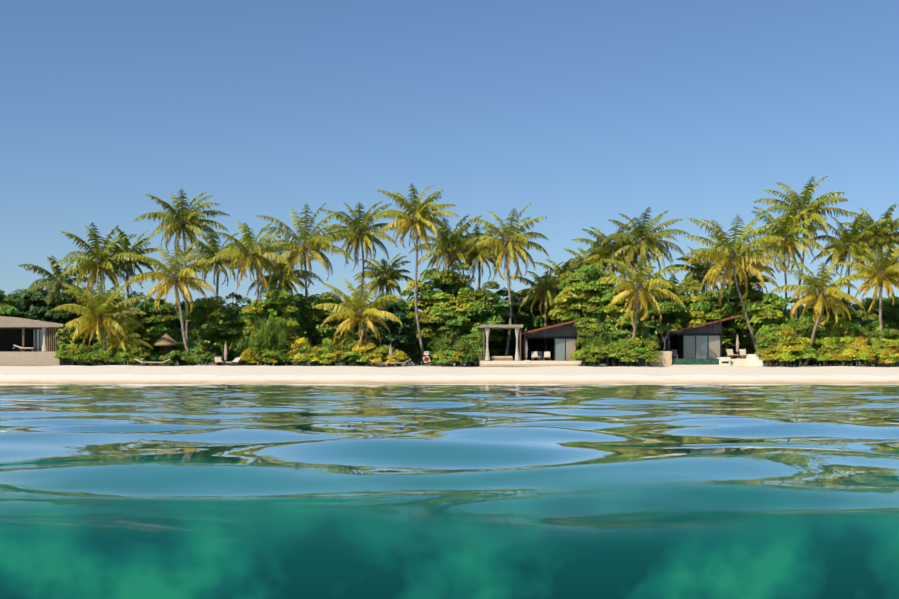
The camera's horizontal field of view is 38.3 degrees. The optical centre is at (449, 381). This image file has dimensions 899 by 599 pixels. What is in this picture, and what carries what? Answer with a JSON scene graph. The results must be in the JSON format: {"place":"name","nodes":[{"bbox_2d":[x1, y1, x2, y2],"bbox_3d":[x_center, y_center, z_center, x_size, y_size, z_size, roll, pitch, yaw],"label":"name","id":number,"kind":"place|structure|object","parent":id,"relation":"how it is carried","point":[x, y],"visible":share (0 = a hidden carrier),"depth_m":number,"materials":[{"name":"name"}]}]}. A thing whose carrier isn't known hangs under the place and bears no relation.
{"place":"outdoors","nodes":[
{"label":"outdoors","id":0,"kind":"place"},
{"bbox_2d":[0,365,898,598],"bbox_3d":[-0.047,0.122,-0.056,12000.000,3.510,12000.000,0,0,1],"label":"ground","id":1,"kind":"structure","parent":0,"point":[54,561],"depth_m":15.51,"materials":[{"name":"beige sand"}]},
{"bbox_2d":[0,290,27,318],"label":"tree","id":2,"kind":"object","parent":1,"relation":"on","point":[8,308],"visible":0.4,"depth_m":139.43,"materials":[{"name":"green plant"}]},
{"bbox_2d":[11,287,71,322],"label":"tree","id":3,"kind":"object","parent":1,"relation":"on","point":[35,298],"visible":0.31,"depth_m":150.88,"materials":[{"name":"green plant"}]},
{"bbox_2d":[0,316,93,365],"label":"villa","id":4,"kind":"object","parent":1,"relation":"on","point":[26,342],"visible":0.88,"depth_m":132.41,"materials":[{"name":"stone"}]},
{"bbox_2d":[17,255,98,307],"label":"palm","id":5,"kind":"object","parent":1,"relation":"on","point":[58,287],"visible":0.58,"depth_m":151.78,"materials":[{"name":"green plant"}]},
{"bbox_2d":[33,288,97,322],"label":"tree","id":6,"kind":"object","parent":1,"relation":"on","point":[49,313],"visible":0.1,"depth_m":151.28,"materials":[{"name":"green plant"}]},
{"bbox_2d":[53,343,82,365],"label":"shrub","id":7,"kind":"object","parent":1,"relation":"on","point":[64,354],"visible":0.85,"depth_m":130.29,"materials":[{"name":"green plant"}]},
{"bbox_2d":[54,321,93,364],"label":"tree","id":8,"kind":"object","parent":1,"relation":"on","point":[69,333],"visible":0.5,"depth_m":132.22,"materials":[{"name":"green plant"}]},
{"bbox_2d":[68,342,109,365],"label":"shrub","id":9,"kind":"object","parent":1,"relation":"on","point":[88,353],"visible":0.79,"depth_m":130.26,"materials":[{"name":"green plant"}]},
{"bbox_2d":[52,222,146,364],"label":"palm","id":10,"kind":"object","parent":1,"relation":"on","point":[95,264],"visible":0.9,"depth_m":141.98,"materials":[{"name":"green plant"}]},
{"bbox_2d":[51,281,151,364],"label":"palm","id":11,"kind":"object","parent":1,"relation":"on","point":[104,316],"visible":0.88,"depth_m":130.41,"materials":[{"name":"green plant"}]},
{"bbox_2d":[90,344,130,364],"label":"shrub","id":12,"kind":"object","parent":1,"relation":"on","point":[113,355],"visible":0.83,"depth_m":130.04,"materials":[{"name":"green plant"}]},
{"bbox_2d":[92,315,152,365],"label":"young palm","id":13,"kind":"object","parent":1,"relation":"on","point":[115,339],"visible":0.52,"depth_m":130.89,"materials":[{"name":"green plant"}]},
{"bbox_2d":[91,228,160,364],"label":"palm","id":14,"kind":"object","parent":1,"relation":"on","point":[132,264],"visible":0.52,"depth_m":146.62,"materials":[{"name":"green plant"}]},
{"bbox_2d":[112,347,149,365],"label":"shrub","id":15,"kind":"object","parent":1,"relation":"on","point":[141,355],"visible":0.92,"depth_m":130.08,"materials":[{"name":"green plant"}]},
{"bbox_2d":[116,291,183,365],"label":"tree","id":16,"kind":"object","parent":1,"relation":"on","point":[162,302],"visible":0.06,"depth_m":153.13,"materials":[{"name":"green plant"}]},
{"bbox_2d":[125,301,180,365],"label":"tree","id":17,"kind":"object","parent":1,"relation":"on","point":[157,323],"visible":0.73,"depth_m":135.86,"materials":[{"name":"green plant"}]},
{"bbox_2d":[135,338,193,365],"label":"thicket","id":18,"kind":"object","parent":1,"relation":"on","point":[180,346],"visible":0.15,"depth_m":141.04,"materials":[{"name":"green plant"}]},
{"bbox_2d":[123,240,225,365],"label":"palm","id":19,"kind":"object","parent":1,"relation":"on","point":[184,274],"visible":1,"depth_m":131.38,"materials":[{"name":"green plant"}]},
{"bbox_2d":[158,348,196,365],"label":"shrub","id":20,"kind":"object","parent":1,"relation":"on","point":[176,356],"visible":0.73,"depth_m":131.14,"materials":[{"name":"green plant"}]},
{"bbox_2d":[144,328,210,365],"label":"thicket","id":21,"kind":"object","parent":1,"relation":"on","point":[193,338],"visible":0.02,"depth_m":148.59,"materials":[{"name":"green plant"}]},
{"bbox_2d":[133,188,229,365],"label":"palm","id":22,"kind":"object","parent":1,"relation":"on","point":[190,224],"visible":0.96,"depth_m":140.89,"materials":[{"name":"green plant"}]},
{"bbox_2d":[181,346,218,364],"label":"shrub","id":23,"kind":"object","parent":1,"relation":"on","point":[201,356],"visible":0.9,"depth_m":130.91,"materials":[{"name":"green plant"}]},
{"bbox_2d":[175,295,246,365],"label":"tree","id":24,"kind":"object","parent":1,"relation":"on","point":[217,326],"visible":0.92,"depth_m":134.58,"materials":[{"name":"green plant"}]},
{"bbox_2d":[177,341,244,365],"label":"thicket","id":25,"kind":"object","parent":1,"relation":"on","point":[210,349],"visible":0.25,"depth_m":140.93,"materials":[{"name":"green plant"}]},
{"bbox_2d":[180,227,248,365],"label":"palm","id":26,"kind":"object","parent":1,"relation":"on","point":[212,242],"visible":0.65,"depth_m":149.98,"materials":[{"name":"green plant"}]},
{"bbox_2d":[189,292,247,364],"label":"tree","id":27,"kind":"object","parent":1,"relation":"on","point":[236,307],"visible":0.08,"depth_m":155.91,"materials":[{"name":"green plant"}]},
{"bbox_2d":[209,220,293,365],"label":"palm","id":28,"kind":"object","parent":1,"relation":"on","point":[243,258],"visible":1,"depth_m":133.42,"materials":[{"name":"green plant"}]},
{"bbox_2d":[233,330,275,365],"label":"tree","id":29,"kind":"object","parent":1,"relation":"on","point":[255,342],"visible":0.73,"depth_m":131.05,"materials":[{"name":"green plant"}]},
{"bbox_2d":[220,339,290,365],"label":"thicket","id":30,"kind":"object","parent":1,"relation":"on","point":[235,354],"visible":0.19,"depth_m":140.67,"materials":[{"name":"green plant"}]},
{"bbox_2d":[240,347,277,365],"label":"shrub","id":31,"kind":"object","parent":1,"relation":"on","point":[251,356],"visible":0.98,"depth_m":130.12,"materials":[{"name":"green plant"}]},
{"bbox_2d":[241,311,297,364],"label":"pandanus","id":32,"kind":"object","parent":1,"relation":"on","point":[266,338],"visible":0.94,"depth_m":131.35,"materials":[{"name":"green plant"}]},
{"bbox_2d":[237,283,307,365],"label":"tree","id":33,"kind":"object","parent":1,"relation":"on","point":[278,301],"visible":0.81,"depth_m":133.69,"materials":[{"name":"green plant"}]},
{"bbox_2d":[133,334,411,366],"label":"beach furniture","id":34,"kind":"object","parent":1,"relation":"on","point":[166,340],"visible":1,"depth_m":129.37,"materials":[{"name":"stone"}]},
{"bbox_2d":[257,314,305,365],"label":"pandanus","id":35,"kind":"object","parent":1,"relation":"on","point":[283,332],"visible":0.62,"depth_m":131.77,"materials":[{"name":"green plant"}]},
{"bbox_2d":[246,251,323,365],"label":"palm","id":36,"kind":"object","parent":1,"relation":"on","point":[284,281],"visible":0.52,"depth_m":149.47,"materials":[{"name":"green plant"}]},
{"bbox_2d":[270,333,311,365],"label":"shrub","id":37,"kind":"object","parent":1,"relation":"on","point":[287,344],"visible":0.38,"depth_m":131.88,"materials":[{"name":"green plant"}]},
{"bbox_2d":[286,338,324,365],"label":"shrub","id":38,"kind":"object","parent":1,"relation":"on","point":[301,353],"visible":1,"depth_m":129.62,"materials":[{"name":"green plant"}]},
{"bbox_2d":[256,203,358,365],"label":"palm","id":39,"kind":"object","parent":1,"relation":"on","point":[313,244],"visible":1,"depth_m":137.09,"materials":[{"name":"green plant"}]},
{"bbox_2d":[290,291,354,365],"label":"tree","id":40,"kind":"object","parent":1,"relation":"on","point":[313,319],"visible":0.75,"depth_m":136.16,"materials":[{"name":"green plant"}]},
{"bbox_2d":[309,348,337,365],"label":"shrub","id":41,"kind":"object","parent":1,"relation":"on","point":[325,357],"visible":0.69,"depth_m":129.33,"materials":[{"name":"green plant"}]},
{"bbox_2d":[321,335,363,365],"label":"shrub","id":42,"kind":"object","parent":1,"relation":"on","point":[350,343],"visible":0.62,"depth_m":132.07,"materials":[{"name":"green plant"}]},
{"bbox_2d":[330,350,361,365],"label":"shrub","id":43,"kind":"object","parent":1,"relation":"on","point":[342,356],"visible":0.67,"depth_m":129.93,"materials":[{"name":"green plant"}]},
{"bbox_2d":[313,276,402,365],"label":"palm","id":44,"kind":"object","parent":1,"relation":"on","point":[360,313],"visible":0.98,"depth_m":130.92,"materials":[{"name":"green plant"}]},
{"bbox_2d":[321,201,398,365],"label":"palm","id":45,"kind":"object","parent":1,"relation":"on","point":[357,228],"visible":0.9,"depth_m":141.03,"materials":[{"name":"green plant"}]},
{"bbox_2d":[348,343,387,366],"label":"shrub","id":46,"kind":"object","parent":1,"relation":"on","point":[366,353],"visible":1,"depth_m":129.36,"materials":[{"name":"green plant"}]},
{"bbox_2d":[353,253,414,329],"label":"palm","id":47,"kind":"object","parent":1,"relation":"on","point":[387,278],"visible":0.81,"depth_m":148.88,"materials":[{"name":"green plant"}]},
{"bbox_2d":[352,292,421,365],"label":"tree","id":48,"kind":"object","parent":1,"relation":"on","point":[393,327],"visible":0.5,"depth_m":138.54,"materials":[{"name":"green plant"}]},
{"bbox_2d":[381,345,408,366],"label":"shrub","id":49,"kind":"object","parent":1,"relation":"on","point":[397,356],"visible":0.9,"depth_m":129.41,"materials":[{"name":"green plant"}]},
{"bbox_2d":[383,335,438,365],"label":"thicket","id":50,"kind":"object","parent":1,"relation":"on","point":[416,348],"visible":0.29,"depth_m":140.54,"materials":[{"name":"green plant"}]},
{"bbox_2d":[372,183,458,365],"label":"palm","id":51,"kind":"object","parent":1,"relation":"on","point":[421,218],"visible":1,"depth_m":134.38,"materials":[{"name":"green plant"}]},
{"bbox_2d":[396,261,481,365],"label":"tree","id":52,"kind":"object","parent":1,"relation":"on","point":[444,302],"visible":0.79,"depth_m":137.22,"materials":[{"name":"green plant"}]},
{"bbox_2d":[431,350,464,366],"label":"shrub","id":53,"kind":"object","parent":1,"relation":"on","point":[447,356],"visible":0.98,"depth_m":129.29,"materials":[{"name":"green plant"}]},
{"bbox_2d":[409,214,491,362],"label":"palm","id":54,"kind":"object","parent":1,"relation":"on","point":[439,248],"visible":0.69,"depth_m":146.13,"materials":[{"name":"green plant"}]},
{"bbox_2d":[431,318,469,365],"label":"shrub","id":55,"kind":"object","parent":1,"relation":"on","point":[456,338],"visible":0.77,"depth_m":132.56,"materials":[{"name":"green plant"}]},
{"bbox_2d":[427,338,499,365],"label":"thicket","id":56,"kind":"object","parent":1,"relation":"on","point":[492,353],"visible":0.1,"depth_m":140.09,"materials":[{"name":"green plant"}]},
{"bbox_2d":[456,331,485,366],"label":"shrub","id":57,"kind":"object","parent":1,"relation":"on","point":[475,348],"visible":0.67,"depth_m":132.52,"materials":[{"name":"green plant"}]},
{"bbox_2d":[444,223,513,365],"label":"palm","id":58,"kind":"object","parent":1,"relation":"on","point":[470,256],"visible":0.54,"depth_m":146.27,"materials":[{"name":"green plant"}]},
{"bbox_2d":[453,280,514,361],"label":"tree","id":59,"kind":"object","parent":1,"relation":"on","point":[488,310],"visible":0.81,"depth_m":136.37,"materials":[{"name":"green plant"}]},
{"bbox_2d":[461,203,549,355],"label":"palm","id":60,"kind":"object","parent":1,"relation":"on","point":[510,236],"visible":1,"depth_m":136.73,"materials":[{"name":"green plant"}]},
{"bbox_2d":[497,292,529,360],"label":"tree","id":61,"kind":"object","parent":1,"relation":"on","point":[518,318],"visible":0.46,"depth_m":140.24,"materials":[{"name":"green plant"}]},
{"bbox_2d":[496,287,540,360],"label":"tree","id":62,"kind":"object","parent":1,"relation":"on","point":[529,318],"visible":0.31,"depth_m":142.27,"materials":[{"name":"green plant"}]},
{"bbox_2d":[479,320,581,365],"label":"villa","id":63,"kind":"object","parent":1,"relation":"on","point":[561,347],"visible":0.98,"depth_m":134.46,"materials":[{"name":"stone"}]},
{"bbox_2d":[506,261,562,360],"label":"palm","id":64,"kind":"object","parent":1,"relation":"on","point":[545,296],"visible":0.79,"depth_m":140.11,"materials":[{"name":"green plant"}]},
{"bbox_2d":[530,286,562,339],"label":"tree","id":65,"kind":"object","parent":1,"relation":"on","point":[539,320],"visible":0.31,"depth_m":141.35,"materials":[{"name":"green plant"}]},
{"bbox_2d":[534,252,591,286],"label":"palm","id":66,"kind":"object","parent":1,"relation":"on","point":[565,267],"visible":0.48,"depth_m":149.09,"materials":[{"name":"green plant"}]},
{"bbox_2d":[548,263,617,365],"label":"tree","id":67,"kind":"object","parent":1,"relation":"on","point":[579,291],"visible":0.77,"depth_m":134.68,"materials":[{"name":"green plant"}]},
{"bbox_2d":[569,343,609,366],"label":"shrub","id":68,"kind":"object","parent":1,"relation":"on","point":[591,354],"visible":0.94,"depth_m":129.49,"materials":[{"name":"green plant"}]},
{"bbox_2d":[560,240,620,312],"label":"palm","id":69,"kind":"object","parent":1,"relation":"on","point":[581,258],"visible":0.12,"depth_m":149.35,"materials":[{"name":"green plant"}]},
{"bbox_2d":[573,317,608,365],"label":"tree","id":70,"kind":"object","parent":1,"relation":"on","point":[592,331],"visible":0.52,"depth_m":132.58,"materials":[{"name":"green plant"}]},
{"bbox_2d":[599,341,626,366],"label":"shrub","id":71,"kind":"object","parent":1,"relation":"on","point":[613,354],"visible":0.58,"depth_m":129.77,"materials":[{"name":"green plant"}]},
{"bbox_2d":[572,219,654,365],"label":"palm","id":72,"kind":"object","parent":1,"relation":"on","point":[601,249],"visible":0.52,"depth_m":148.48,"materials":[{"name":"green plant"}]},
{"bbox_2d":[601,328,635,365],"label":"shrub","id":73,"kind":"object","parent":1,"relation":"on","point":[612,335],"visible":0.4,"depth_m":132.49,"materials":[{"name":"green plant"}]},
{"bbox_2d":[604,284,653,365],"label":"tree","id":74,"kind":"object","parent":1,"relation":"on","point":[614,318],"visible":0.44,"depth_m":132.47,"materials":[{"name":"green plant"}]},
{"bbox_2d":[617,327,656,365],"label":"shrub","id":75,"kind":"object","parent":1,"relation":"on","point":[626,335],"visible":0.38,"depth_m":131.87,"materials":[{"name":"green plant"}]},
{"bbox_2d":[616,337,661,366],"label":"shrub","id":76,"kind":"object","parent":1,"relation":"on","point":[637,348],"visible":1,"depth_m":128.92,"materials":[{"name":"green plant"}]},
{"bbox_2d":[594,253,689,365],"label":"palm","id":77,"kind":"object","parent":1,"relation":"on","point":[634,290],"visible":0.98,"depth_m":130.08,"materials":[{"name":"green plant"}]},
{"bbox_2d":[601,208,689,338],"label":"palm","id":78,"kind":"object","parent":1,"relation":"on","point":[651,244],"visible":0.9,"depth_m":144.39,"materials":[{"name":"green plant"}]},
{"bbox_2d":[637,285,692,349],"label":"tree","id":79,"kind":"object","parent":1,"relation":"on","point":[674,313],"visible":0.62,"depth_m":138.33,"materials":[{"name":"green plant"}]},
{"bbox_2d":[646,272,707,325],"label":"palm","id":80,"kind":"object","parent":1,"relation":"on","point":[685,288],"visible":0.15,"depth_m":141.75,"materials":[{"name":"green plant"}]},
{"bbox_2d":[664,246,725,322],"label":"palm","id":81,"kind":"object","parent":1,"relation":"on","point":[697,269],"visible":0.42,"depth_m":148.74,"materials":[{"name":"green plant"}]},
{"bbox_2d":[636,315,762,366],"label":"villa","id":82,"kind":"object","parent":1,"relation":"on","point":[700,344],"visible":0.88,"depth_m":134.18,"materials":[{"name":"stone"}]},
{"bbox_2d":[679,287,726,336],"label":"tree","id":83,"kind":"object","parent":1,"relation":"on","point":[701,306],"visible":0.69,"depth_m":138.63,"materials":[{"name":"green plant"}]},
{"bbox_2d":[683,213,793,365],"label":"palm","id":84,"kind":"object","parent":1,"relation":"on","point":[735,249],"visible":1,"depth_m":134.26,"materials":[{"name":"green plant"}]},
{"bbox_2d":[711,273,768,347],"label":"tree","id":85,"kind":"object","parent":1,"relation":"on","point":[734,308],"visible":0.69,"depth_m":138.71,"materials":[{"name":"green plant"}]},
{"bbox_2d":[715,249,780,335],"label":"palm","id":86,"kind":"object","parent":1,"relation":"on","point":[758,285],"visible":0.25,"depth_m":147.47,"materials":[{"name":"green plant"}]},
{"bbox_2d":[730,340,797,365],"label":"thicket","id":87,"kind":"object","parent":1,"relation":"on","point":[750,349],"visible":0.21,"depth_m":140.00,"materials":[{"name":"green plant"}]},
{"bbox_2d":[741,292,793,365],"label":"tree","id":88,"kind":"object","parent":1,"relation":"on","point":[766,316],"visible":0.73,"depth_m":134.28,"materials":[{"name":"green plant"}]},
{"bbox_2d":[754,330,787,365],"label":"shrub","id":89,"kind":"object","parent":1,"relation":"on","point":[765,341],"visible":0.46,"depth_m":131.31,"materials":[{"name":"green plant"}]},
{"bbox_2d":[755,344,794,366],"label":"shrub","id":90,"kind":"object","parent":1,"relation":"on","point":[770,352],"visible":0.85,"depth_m":128.53,"materials":[{"name":"green plant"}]},
{"bbox_2d":[746,206,828,364],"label":"palm","id":91,"kind":"object","parent":1,"relation":"on","point":[787,247],"visible":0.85,"depth_m":137.10,"materials":[{"name":"green plant"}]},
{"bbox_2d":[775,329,817,366],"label":"shrub","id":92,"kind":"object","parent":1,"relation":"on","point":[796,346],"visible":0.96,"depth_m":129.07,"materials":[{"name":"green plant"}]},
{"bbox_2d":[752,176,855,365],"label":"palm","id":93,"kind":"object","parent":1,"relation":"on","point":[800,206],"visible":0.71,"depth_m":144.24,"materials":[{"name":"green plant"}]},
{"bbox_2d":[786,318,822,365],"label":"shrub","id":94,"kind":"object","parent":1,"relation":"on","point":[800,329],"visible":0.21,"depth_m":131.01,"materials":[{"name":"green plant"}]},
{"bbox_2d":[769,258,866,365],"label":"palm","id":95,"kind":"object","parent":1,"relation":"on","point":[820,298],"visible":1,"depth_m":129.99,"materials":[{"name":"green plant"}]},
{"bbox_2d":[805,325,839,365],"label":"shrub","id":96,"kind":"object","parent":1,"relation":"on","point":[821,335],"visible":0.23,"depth_m":131.79,"materials":[{"name":"green plant"}]},
{"bbox_2d":[795,293,867,365],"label":"tree","id":97,"kind":"object","parent":1,"relation":"on","point":[808,316],"visible":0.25,"depth_m":135.55,"materials":[{"name":"green plant"}]},
{"bbox_2d":[817,336,856,365],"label":"shrub","id":98,"kind":"object","parent":1,"relation":"on","point":[830,347],"visible":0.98,"depth_m":129.03,"materials":[{"name":"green plant"}]},
{"bbox_2d":[826,320,868,365],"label":"shrub","id":99,"kind":"object","parent":1,"relation":"on","point":[843,331],"visible":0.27,"depth_m":131.54,"materials":[{"name":"green plant"}]},
{"bbox_2d":[810,208,896,365],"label":"palm","id":100,"kind":"object","parent":1,"relation":"on","point":[846,248],"visible":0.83,"depth_m":143.64,"materials":[{"name":"green plant"}]},
{"bbox_2d":[838,336,875,366],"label":"shrub","id":101,"kind":"object","parent":1,"relation":"on","point":[858,345],"visible":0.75,"depth_m":129.15,"materials":[{"name":"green plant"}]},
{"bbox_2d":[833,242,898,365],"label":"palm","id":102,"kind":"object","parent":1,"relation":"on","point":[888,268],"visible":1,"depth_m":130.84,"materials":[{"name":"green plant"}]},
{"bbox_2d":[838,203,898,294],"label":"palm","id":103,"kind":"object","parent":1,"relation":"on","point":[881,230],"visible":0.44,"depth_m":145.00,"materials":[{"name":"green plant"}]},
{"bbox_2d":[851,313,894,365],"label":"shrub","id":104,"kind":"object","parent":1,"relation":"on","point":[870,331],"visible":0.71,"depth_m":131.15,"materials":[{"name":"green plant"}]},
{"bbox_2d":[859,342,895,366],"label":"shrub","id":105,"kind":"object","parent":1,"relation":"on","point":[875,348],"visible":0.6,"depth_m":128.94,"materials":[{"name":"green plant"}]},
{"bbox_2d":[861,296,898,365],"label":"tree","id":106,"kind":"object","parent":1,"relation":"on","point":[890,316],"visible":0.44,"depth_m":135.61,"materials":[{"name":"green plant"}]},
{"bbox_2d":[878,338,898,366],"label":"shrub","id":107,"kind":"object","parent":1,"relation":"on","point":[892,349],"visible":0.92,"depth_m":128.59,"materials":[{"name":"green plant"}]},
{"bbox_2d":[0,384,898,584],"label":"water","id":108,"kind":"structure","parent":0,"point":[339,443],"depth_m":3.73,"materials":[{"name":"blue liquid"}]},
{"bbox_2d":[0,0,898,365],"label":"sky","id":109,"kind":"structure","parent":0,"point":[586,113],"materials":[{"name":"blue"}]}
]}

